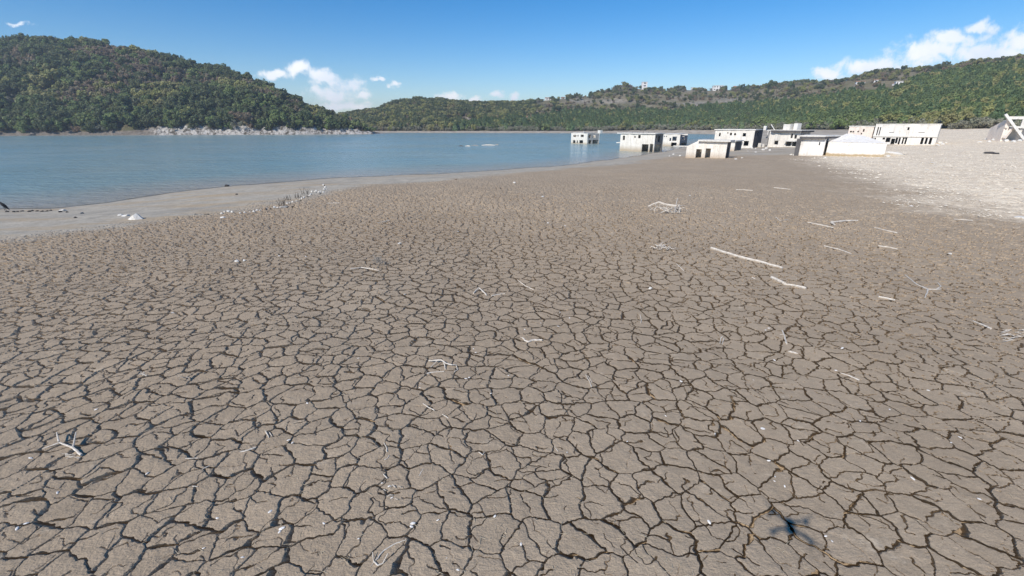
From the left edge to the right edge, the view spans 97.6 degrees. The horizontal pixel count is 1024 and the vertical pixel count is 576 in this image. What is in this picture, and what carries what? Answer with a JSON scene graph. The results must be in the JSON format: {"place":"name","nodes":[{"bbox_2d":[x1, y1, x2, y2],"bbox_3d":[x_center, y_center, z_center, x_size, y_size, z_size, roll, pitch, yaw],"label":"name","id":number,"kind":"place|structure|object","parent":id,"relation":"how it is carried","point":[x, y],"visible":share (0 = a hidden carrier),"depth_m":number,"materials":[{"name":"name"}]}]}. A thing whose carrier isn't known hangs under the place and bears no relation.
{"place":"outdoors","nodes":[
{"label":"outdoors","id":0,"kind":"place"},
{"bbox_2d":[0,74,378,135],"bbox_3d":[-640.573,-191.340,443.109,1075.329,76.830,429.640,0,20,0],"label":"hill","id":1,"kind":"structure","parent":0,"point":[183,129],"depth_m":303.98,"materials":[{"name":"soil"}]},
{"bbox_2d":[2,116,12,123],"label":"tree","id":2,"kind":"object","parent":1,"relation":"on","point":[5,118],"visible":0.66,"depth_m":281.28,"materials":[{"name":"green plant"}]},
{"bbox_2d":[0,112,14,117],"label":"tree","id":3,"kind":"object","parent":1,"relation":"on","point":[9,114],"visible":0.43,"depth_m":287.37,"materials":[{"name":"green plant"}]},
{"bbox_2d":[9,117,16,128],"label":"tree","id":4,"kind":"object","parent":1,"relation":"on","point":[13,119],"visible":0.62,"depth_m":282.81,"materials":[{"name":"green plant"}]},
{"bbox_2d":[12,115,27,124],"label":"tree","id":5,"kind":"object","parent":1,"relation":"on","point":[19,118],"visible":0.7,"depth_m":285.04,"materials":[{"name":"green plant"}]},
{"bbox_2d":[13,122,27,133],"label":"tree","id":6,"kind":"object","parent":1,"relation":"on","point":[21,126],"visible":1,"depth_m":281.29,"materials":[{"name":"green plant"}]},
{"bbox_2d":[11,107,32,115],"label":"tree","id":7,"kind":"object","parent":1,"relation":"on","point":[18,111],"visible":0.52,"depth_m":288.26,"materials":[{"name":"green plant"}]},
{"bbox_2d":[23,110,38,124],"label":"tree","id":8,"kind":"object","parent":1,"relation":"on","point":[31,114],"visible":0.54,"depth_m":286.08,"materials":[{"name":"green plant"}]},
{"bbox_2d":[21,116,41,123],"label":"tree","id":9,"kind":"object","parent":1,"relation":"on","point":[26,122],"visible":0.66,"depth_m":284.60,"materials":[{"name":"green plant"}]},
{"bbox_2d":[31,121,43,132],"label":"tree","id":10,"kind":"object","parent":1,"relation":"on","point":[36,125],"visible":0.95,"depth_m":284.28,"materials":[{"name":"green plant"}]},
{"bbox_2d":[34,110,51,120],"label":"tree","id":11,"kind":"object","parent":1,"relation":"on","point":[40,113],"visible":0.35,"depth_m":287.36,"materials":[{"name":"green plant"}]},
{"bbox_2d":[36,115,56,127],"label":"tree","id":12,"kind":"object","parent":1,"relation":"on","point":[44,119],"visible":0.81,"depth_m":285.79,"materials":[{"name":"green plant"}]},
{"bbox_2d":[44,117,62,127],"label":"tree","id":13,"kind":"object","parent":1,"relation":"on","point":[58,124],"visible":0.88,"depth_m":285.85,"materials":[{"name":"green plant"}]},
{"bbox_2d":[52,110,70,118],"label":"tree","id":14,"kind":"object","parent":1,"relation":"on","point":[62,113],"visible":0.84,"depth_m":294.02,"materials":[{"name":"green plant"}]},
{"bbox_2d":[54,114,70,120],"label":"tree","id":15,"kind":"object","parent":1,"relation":"on","point":[58,116],"visible":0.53,"depth_m":293.79,"materials":[{"name":"green plant"}]},
{"bbox_2d":[79,113,92,121],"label":"tree","id":16,"kind":"object","parent":1,"relation":"on","point":[87,115],"visible":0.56,"depth_m":293.56,"materials":[{"name":"green plant"}]},
{"bbox_2d":[80,122,94,132],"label":"tree","id":17,"kind":"object","parent":1,"relation":"on","point":[87,127],"visible":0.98,"depth_m":290.48,"materials":[{"name":"green plant"}]},
{"bbox_2d":[76,117,98,124],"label":"tree","id":18,"kind":"object","parent":1,"relation":"on","point":[79,122],"visible":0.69,"depth_m":290.04,"materials":[{"name":"green plant"}]},
{"bbox_2d":[84,119,100,129],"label":"tree","id":19,"kind":"object","parent":1,"relation":"on","point":[93,122],"visible":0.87,"depth_m":291.12,"materials":[{"name":"green plant"}]},
{"bbox_2d":[86,106,100,112],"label":"tree","id":20,"kind":"object","parent":1,"relation":"on","point":[88,109],"visible":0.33,"depth_m":296.71,"materials":[{"name":"green plant"}]},
{"bbox_2d":[94,110,115,123],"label":"tree","id":21,"kind":"object","parent":1,"relation":"on","point":[99,117],"visible":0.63,"depth_m":293.57,"materials":[{"name":"green plant"}]},
{"bbox_2d":[100,115,115,125],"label":"tree","id":22,"kind":"object","parent":1,"relation":"on","point":[103,122],"visible":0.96,"depth_m":292.23,"materials":[{"name":"green plant"}]},
{"bbox_2d":[103,110,121,121],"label":"tree","id":23,"kind":"object","parent":1,"relation":"on","point":[112,114],"visible":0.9,"depth_m":295.83,"materials":[{"name":"green plant"}]},
{"bbox_2d":[114,107,131,118],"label":"tree","id":24,"kind":"object","parent":1,"relation":"on","point":[121,112],"visible":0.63,"depth_m":297.43,"materials":[{"name":"green plant"}]},
{"bbox_2d":[119,114,135,126],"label":"tree","id":25,"kind":"object","parent":1,"relation":"on","point":[126,121],"visible":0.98,"depth_m":295.62,"materials":[{"name":"green plant"}]},
{"bbox_2d":[125,112,138,120],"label":"tree","id":26,"kind":"object","parent":1,"relation":"on","point":[131,118],"visible":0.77,"depth_m":298.60,"materials":[{"name":"green plant"}]},
{"bbox_2d":[135,114,152,128],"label":"tree","id":27,"kind":"object","parent":1,"relation":"on","point":[142,121],"visible":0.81,"depth_m":298.37,"materials":[{"name":"green plant"}]},
{"bbox_2d":[140,115,150,124],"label":"tree","id":28,"kind":"object","parent":1,"relation":"on","point":[143,117],"visible":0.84,"depth_m":297.58,"materials":[{"name":"green plant"}]},
{"bbox_2d":[138,109,153,122],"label":"tree","id":29,"kind":"object","parent":1,"relation":"on","point":[143,112],"visible":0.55,"depth_m":298.42,"materials":[{"name":"green plant"}]},
{"bbox_2d":[149,107,162,114],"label":"tree","id":30,"kind":"object","parent":1,"relation":"on","point":[157,110],"visible":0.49,"depth_m":302.13,"materials":[{"name":"green plant"}]},
{"bbox_2d":[151,111,163,118],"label":"tree","id":31,"kind":"object","parent":1,"relation":"on","point":[160,116],"visible":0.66,"depth_m":300.99,"materials":[{"name":"green plant"}]},
{"bbox_2d":[151,116,164,125],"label":"tree","id":32,"kind":"object","parent":1,"relation":"on","point":[159,121],"visible":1,"depth_m":299.02,"materials":[{"name":"green plant"}]},
{"bbox_2d":[162,109,170,122],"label":"tree","id":33,"kind":"object","parent":1,"relation":"on","point":[167,112],"visible":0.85,"depth_m":299.52,"materials":[{"name":"green plant"}]},
{"bbox_2d":[170,108,181,114],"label":"tree","id":34,"kind":"object","parent":1,"relation":"on","point":[176,111],"visible":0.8,"depth_m":305.76,"materials":[{"name":"green plant"}]},
{"bbox_2d":[170,114,185,124],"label":"tree","id":35,"kind":"object","parent":1,"relation":"on","point":[173,121],"visible":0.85,"depth_m":298.67,"materials":[{"name":"green plant"}]},
{"bbox_2d":[181,110,198,122],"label":"tree","id":36,"kind":"object","parent":1,"relation":"on","point":[187,115],"visible":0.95,"depth_m":301.10,"materials":[{"name":"green plant"}]},
{"bbox_2d":[189,117,199,125],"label":"tree","id":37,"kind":"object","parent":1,"relation":"on","point":[195,122],"visible":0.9,"depth_m":302.06,"materials":[{"name":"green plant"}]},
{"bbox_2d":[190,108,200,118],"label":"tree","id":38,"kind":"object","parent":1,"relation":"on","point":[195,110],"visible":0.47,"depth_m":304.38,"materials":[{"name":"green plant"}]},
{"bbox_2d":[198,114,206,121],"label":"tree","id":39,"kind":"object","parent":1,"relation":"on","point":[201,118],"visible":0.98,"depth_m":302.63,"materials":[{"name":"green plant"}]},
{"bbox_2d":[196,101,210,112],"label":"tree","id":40,"kind":"object","parent":1,"relation":"on","point":[205,105],"visible":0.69,"depth_m":308.40,"materials":[{"name":"green plant"}]},
{"bbox_2d":[197,108,214,116],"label":"tree","id":41,"kind":"object","parent":1,"relation":"on","point":[203,111],"visible":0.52,"depth_m":304.84,"materials":[{"name":"green plant"}]},
{"bbox_2d":[205,116,214,127],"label":"tree","id":42,"kind":"object","parent":1,"relation":"on","point":[208,118],"visible":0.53,"depth_m":303.43,"materials":[{"name":"green plant"}]},
{"bbox_2d":[206,118,219,126],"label":"tree","id":43,"kind":"object","parent":1,"relation":"on","point":[211,124],"visible":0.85,"depth_m":303.01,"materials":[{"name":"green plant"}]},
{"bbox_2d":[211,115,221,124],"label":"tree","id":44,"kind":"object","parent":1,"relation":"on","point":[215,120],"visible":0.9,"depth_m":302.54,"materials":[{"name":"green plant"}]},
{"bbox_2d":[222,113,236,122],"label":"tree","id":45,"kind":"object","parent":1,"relation":"on","point":[229,117],"visible":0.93,"depth_m":306.03,"materials":[{"name":"green plant"}]},
{"bbox_2d":[230,120,243,127],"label":"shrub","id":46,"kind":"object","parent":1,"relation":"on","point":[240,123],"visible":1,"depth_m":306.15,"materials":[{"name":"green plant"}]},
{"bbox_2d":[237,113,253,122],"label":"tree","id":47,"kind":"object","parent":1,"relation":"on","point":[241,116],"visible":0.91,"depth_m":308.24,"materials":[{"name":"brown plant"}]},
{"bbox_2d":[254,115,267,125],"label":"tree","id":48,"kind":"object","parent":1,"relation":"on","point":[261,117],"visible":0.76,"depth_m":311.02,"materials":[{"name":"green plant"}]},
{"bbox_2d":[268,109,279,120],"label":"tree","id":49,"kind":"object","parent":1,"relation":"on","point":[270,115],"visible":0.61,"depth_m":309.98,"materials":[{"name":"green plant"}]},
{"bbox_2d":[269,110,295,125],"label":"tree","id":50,"kind":"object","parent":1,"relation":"on","point":[283,114],"visible":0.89,"depth_m":310.48,"materials":[{"name":"green plant"}]},
{"bbox_2d":[285,119,297,128],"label":"tree","id":51,"kind":"object","parent":1,"relation":"on","point":[292,123],"visible":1,"depth_m":313.95,"materials":[{"name":"green plant"}]},
{"bbox_2d":[294,119,305,128],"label":"tree","id":52,"kind":"object","parent":1,"relation":"on","point":[298,122],"visible":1,"depth_m":316.09,"materials":[{"name":"green plant"}]},
{"bbox_2d":[297,110,311,122],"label":"tree","id":53,"kind":"object","parent":1,"relation":"on","point":[306,115],"visible":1,"depth_m":318.89,"materials":[{"name":"green plant"}]},
{"bbox_2d":[325,118,337,128],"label":"tree","id":54,"kind":"object","parent":1,"relation":"on","point":[328,121],"visible":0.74,"depth_m":322.11,"materials":[{"name":"green plant"}]},
{"bbox_2d":[329,119,340,128],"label":"tree","id":55,"kind":"object","parent":1,"relation":"on","point":[337,124],"visible":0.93,"depth_m":323.08,"materials":[{"name":"green plant"}]},
{"bbox_2d":[0,33,1004,131],"label":"wood","id":56,"kind":"object","parent":1,"relation":"on","point":[89,65],"depth_m":343.29,"materials":[{"name":"green plant"}]},
{"bbox_2d":[0,133,714,208],"bbox_3d":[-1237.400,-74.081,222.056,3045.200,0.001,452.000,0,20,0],"label":"water","id":57,"kind":"structure","parent":0,"point":[52,171],"depth_m":90.55,"materials":[{"name":"blue liquid"}]},
{"bbox_2d":[662,133,687,146],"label":"ruined house","id":58,"kind":"structure","parent":57,"relation":"in","point":[676,139],"depth_m":141.56,"materials":[{"name":"paint"}]},
{"bbox_2d":[0,128,1023,575],"bbox_3d":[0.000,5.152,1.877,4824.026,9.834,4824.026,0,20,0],"label":"ground","id":59,"kind":"structure","parent":0,"point":[94,296],"depth_m":8.98,"materials":[{"name":"grey soil"}]},
{"bbox_2d":[42,432,82,455],"bbox_3d":[-6.861,2.417,6.972,0.937,0.118,0.348,5,21,14],"label":"driftwood branch","id":60,"kind":"object","parent":59,"relation":"on","point":[74,449],"visible":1,"depth_m":6.94,"materials":[{"name":"white wood"}]},
{"bbox_2d":[128,213,143,219],"bbox_3d":[-22.451,-4.268,26.692,0.996,0.398,0.599,0,20,0],"label":"stone","id":61,"kind":"object","parent":59,"relation":"on","point":[136,216],"visible":0.91,"depth_m":26.55,"materials":[{"name":"white stone"}]},
{"bbox_2d":[370,539,405,566],"bbox_3d":[-1.397,2.991,5.078,0.449,0.077,0.176,-13,24,-32],"label":"driftwood twig","id":62,"kind":"object","parent":59,"relation":"on","point":[382,552],"visible":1,"depth_m":5.04,"materials":[{"name":"brown wood"}]},
{"bbox_2d":[428,359,457,371],"bbox_3d":[-1.413,1.566,9.173,0.706,0.094,0.274,7,21,19],"label":"driftwood branch","id":63,"kind":"object","parent":59,"relation":"on","point":[444,362],"visible":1,"depth_m":9.20,"materials":[{"name":"brown wood"}]},
{"bbox_2d":[521,337,541,342],"bbox_3d":[0.414,1.206,10.343,0.539,0.052,0.235,6,21,17],"label":"driftwood stick","id":64,"kind":"object","parent":59,"relation":"on","point":[523,338],"visible":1,"depth_m":10.33,"materials":[{"name":"brown wood"}]},
{"bbox_2d":[571,130,602,143],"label":"ruined house","id":65,"kind":"structure","parent":59,"relation":"on","point":[583,137],"depth_m":159.53,"materials":[{"name":"paint"}]},
{"bbox_2d":[616,132,664,151],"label":"ruined house","id":66,"kind":"structure","parent":59,"relation":"on","point":[641,142],"depth_m":113.53,"materials":[{"name":"paint"}]},
{"bbox_2d":[651,242,675,249],"bbox_3d":[6.007,-1.662,17.846,1.056,0.168,0.776,-13,24,-32],"label":"driftwood tangle","id":67,"kind":"object","parent":59,"relation":"on","point":[668,247],"visible":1,"depth_m":17.74,"materials":[{"name":"brown wood"}]},
{"bbox_2d":[648,198,686,213],"bbox_3d":[8.930,-4.766,26.120,2.444,0.506,2.967,0,20,0],"label":"driftwood tangle","id":68,"kind":"object","parent":59,"relation":"on","point":[667,209],"visible":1,"depth_m":25.71,"materials":[{"name":"brown wood"}]},
{"bbox_2d":[685,139,734,157],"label":"buried house","id":69,"kind":"structure","parent":59,"relation":"on","point":[710,148],"depth_m":74.57,"materials":[{"name":"beige paint"}]},
{"bbox_2d":[718,139,743,150],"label":"buried house","id":70,"kind":"structure","parent":59,"relation":"on","point":[736,145],"depth_m":96.51,"materials":[{"name":"beige paint"}]},
{"bbox_2d":[714,126,770,147],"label":"ruined house","id":71,"kind":"structure","parent":59,"relation":"on","point":[751,138],"depth_m":109.44,"materials":[{"name":"paint"}]},
{"bbox_2d":[710,247,782,268],"bbox_3d":[8.575,-1.135,16.632,0.265,0.133,2.899,-11,23,-27],"label":"driftwood pole","id":72,"kind":"object","parent":59,"relation":"on","point":[738,256],"visible":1,"depth_m":16.48,"materials":[{"name":"brown wood"}]},
{"bbox_2d":[758,123,813,146],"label":"ruined house","id":73,"kind":"structure","parent":59,"relation":"on","point":[788,135],"depth_m":106.26,"materials":[{"name":"paint"}]},
{"bbox_2d":[770,276,806,288],"bbox_3d":[8.604,-0.159,14.062,0.258,0.112,1.209,-8,21,-20],"label":"driftwood stick","id":74,"kind":"object","parent":59,"relation":"on","point":[783,282],"visible":1,"depth_m":13.99,"materials":[{"name":"brown wood"}]},
{"bbox_2d":[794,135,841,155],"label":"buried house","id":75,"kind":"structure","parent":59,"relation":"on","point":[812,145],"depth_m":74.07,"materials":[{"name":"paint"}]},
{"bbox_2d":[830,220,857,224],"bbox_3d":[16.567,-3.331,22.467,2.087,0.124,0.435,-10,22,-26],"label":"driftwood stick","id":76,"kind":"object","parent":59,"relation":"on","point":[833,222],"visible":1,"depth_m":22.43,"materials":[{"name":"brown wood"}]},
{"bbox_2d":[824,134,886,156],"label":"buried house","id":77,"kind":"structure","parent":59,"relation":"on","point":[852,145],"depth_m":72.46,"materials":[{"name":"paint"}]},
{"bbox_2d":[848,126,875,137],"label":"ruined house","id":78,"kind":"structure","parent":59,"relation":"on","point":[867,131],"depth_m":107.96,"materials":[{"name":"white paint"}]},
{"bbox_2d":[884,151,905,155],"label":"rubble heap","id":79,"kind":"object","parent":59,"relation":"on","point":[893,153],"visible":0.69,"depth_m":72.75,"materials":[{"name":"white stone"}]},
{"bbox_2d":[873,124,942,144],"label":"ruined house","id":80,"kind":"structure","parent":59,"relation":"on","point":[912,134],"depth_m":101.98,"materials":[{"name":"paint"}]},
{"bbox_2d":[799,128,1023,218],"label":"gravel stones","id":81,"kind":"object","parent":59,"relation":"on","point":[976,188],"visible":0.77,"depth_m":45.95,"materials":[{"name":"grey gravel"}]},
{"bbox_2d":[905,275,941,297],"bbox_3d":[12.676,-0.016,13.605,0.741,0.072,2.558,11,23,28],"label":"driftwood branch","id":82,"kind":"object","parent":59,"relation":"on","point":[925,287],"visible":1,"depth_m":13.56,"materials":[{"name":"brown wood"}]},
{"bbox_2d":[986,114,1023,140],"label":"collapsed house","id":83,"kind":"structure","parent":59,"relation":"on","point":[1003,130],"depth_m":100.72,"materials":[{"name":"paint"}]},
{"bbox_2d":[999,329,1023,340],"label":"driftwood tangle","id":84,"kind":"object","parent":59,"relation":"on","point":[1010,334],"visible":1,"depth_m":10.38,"materials":[{"name":"brown wood"}]},
{"bbox_2d":[0,249,1023,575],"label":"straw","id":85,"kind":"object","parent":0,"point":[472,417],"visible":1,"depth_m":6.57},
{"bbox_2d":[0,0,1023,112],"label":"sky","id":86,"kind":"structure","parent":0,"point":[336,55],"materials":[{"name":"blue"}]},
{"bbox_2d":[376,63,986,130],"bbox_3d":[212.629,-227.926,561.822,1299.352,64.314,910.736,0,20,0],"label":"hill","id":87,"kind":"structure","parent":0,"point":[623,100],"depth_m":495.73,"materials":[{"name":"green plant"}]},
{"bbox_2d":[641,82,647,88],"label":"tower","id":88,"kind":"structure","parent":87,"relation":"on","point":[643,84],"depth_m":620.29,"materials":[{"name":"concrete"}]},
{"bbox_2d":[712,85,724,90],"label":"house","id":89,"kind":"structure","parent":87,"relation":"on","point":[714,87],"depth_m":588.80,"materials":[{"name":"concrete"}]},
{"bbox_2d":[444,57,1023,130],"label":"wood","id":90,"kind":"object","parent":87,"relation":"on","point":[782,112],"visible":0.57,"depth_m":353.16,"materials":[{"name":"green plant"}]},
{"bbox_2d":[767,80,777,88],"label":"tree","id":91,"kind":"object","parent":87,"relation":"on","point":[771,83],"visible":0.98,"depth_m":510.06,"materials":[{"name":"green plant"}]},
{"bbox_2d":[823,112,835,126],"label":"conifer","id":92,"kind":"object","parent":87,"relation":"on","point":[833,116],"visible":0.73,"depth_m":238.83,"materials":[{"name":"green plant"}]},
{"bbox_2d":[861,107,869,116],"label":"conifer","id":93,"kind":"object","parent":87,"relation":"on","point":[866,110],"visible":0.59,"depth_m":223.73,"materials":[{"name":"green plant"}]},
{"bbox_2d":[876,110,900,117],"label":"tree","id":94,"kind":"object","parent":87,"relation":"on","point":[896,111],"visible":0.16,"depth_m":204.09,"materials":[{"name":"green plant"}]},
{"bbox_2d":[900,106,907,114],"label":"conifer","id":95,"kind":"object","parent":87,"relation":"on","point":[904,110],"visible":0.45,"depth_m":204.19,"materials":[{"name":"green plant"}]},
{"bbox_2d":[897,115,912,123],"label":"tree","id":96,"kind":"object","parent":87,"relation":"on","point":[902,118],"visible":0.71,"depth_m":190.68,"materials":[{"name":"green plant"}]},
{"bbox_2d":[925,102,933,109],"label":"conifer","id":97,"kind":"object","parent":87,"relation":"on","point":[930,106],"visible":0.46,"depth_m":204.93,"materials":[{"name":"green plant"}]},
{"bbox_2d":[952,112,980,121],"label":"tree","id":98,"kind":"object","parent":87,"relation":"on","point":[969,116],"visible":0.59,"depth_m":167.80,"materials":[{"name":"green plant"}]},
{"bbox_2d":[972,105,981,116],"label":"conifer","id":99,"kind":"object","parent":87,"relation":"on","point":[977,111],"visible":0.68,"depth_m":171.24,"materials":[{"name":"green plant"}]},
{"bbox_2d":[973,105,993,112],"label":"tree","id":100,"kind":"object","parent":87,"relation":"on","point":[987,109],"visible":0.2,"depth_m":174.82,"materials":[{"name":"green plant"}]},
{"bbox_2d":[993,95,1002,105],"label":"conifer","id":101,"kind":"object","parent":87,"relation":"on","point":[999,98],"visible":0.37,"depth_m":183.70,"materials":[{"name":"green plant"}]},
{"bbox_2d":[993,102,1005,117],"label":"conifer","id":102,"kind":"object","parent":87,"relation":"on","point":[1000,107],"visible":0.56,"depth_m":167.07,"materials":[{"name":"green plant"}]},
{"bbox_2d":[994,110,1004,119],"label":"conifer","id":103,"kind":"object","parent":87,"relation":"on","point":[1000,114],"visible":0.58,"depth_m":161.99,"materials":[{"name":"green plant"}]},
{"bbox_2d":[1004,85,1013,94],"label":"conifer","id":104,"kind":"object","parent":87,"relation":"on","point":[1010,88],"visible":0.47,"depth_m":208.87,"materials":[{"name":"green plant"}]},
{"bbox_2d":[1004,110,1015,115],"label":"tree","id":105,"kind":"object","parent":87,"relation":"on","point":[1012,113],"visible":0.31,"depth_m":166.10,"materials":[{"name":"green plant"}]},
{"bbox_2d":[1012,103,1020,110],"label":"conifer","id":106,"kind":"object","parent":87,"relation":"on","point":[1017,107],"visible":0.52,"depth_m":167.81,"materials":[{"name":"green plant"}]},
{"bbox_2d":[1016,108,1023,115],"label":"conifer","id":107,"kind":"object","parent":87,"relation":"on","point":[1020,112],"visible":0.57,"depth_m":162.47,"materials":[{"name":"green plant"}]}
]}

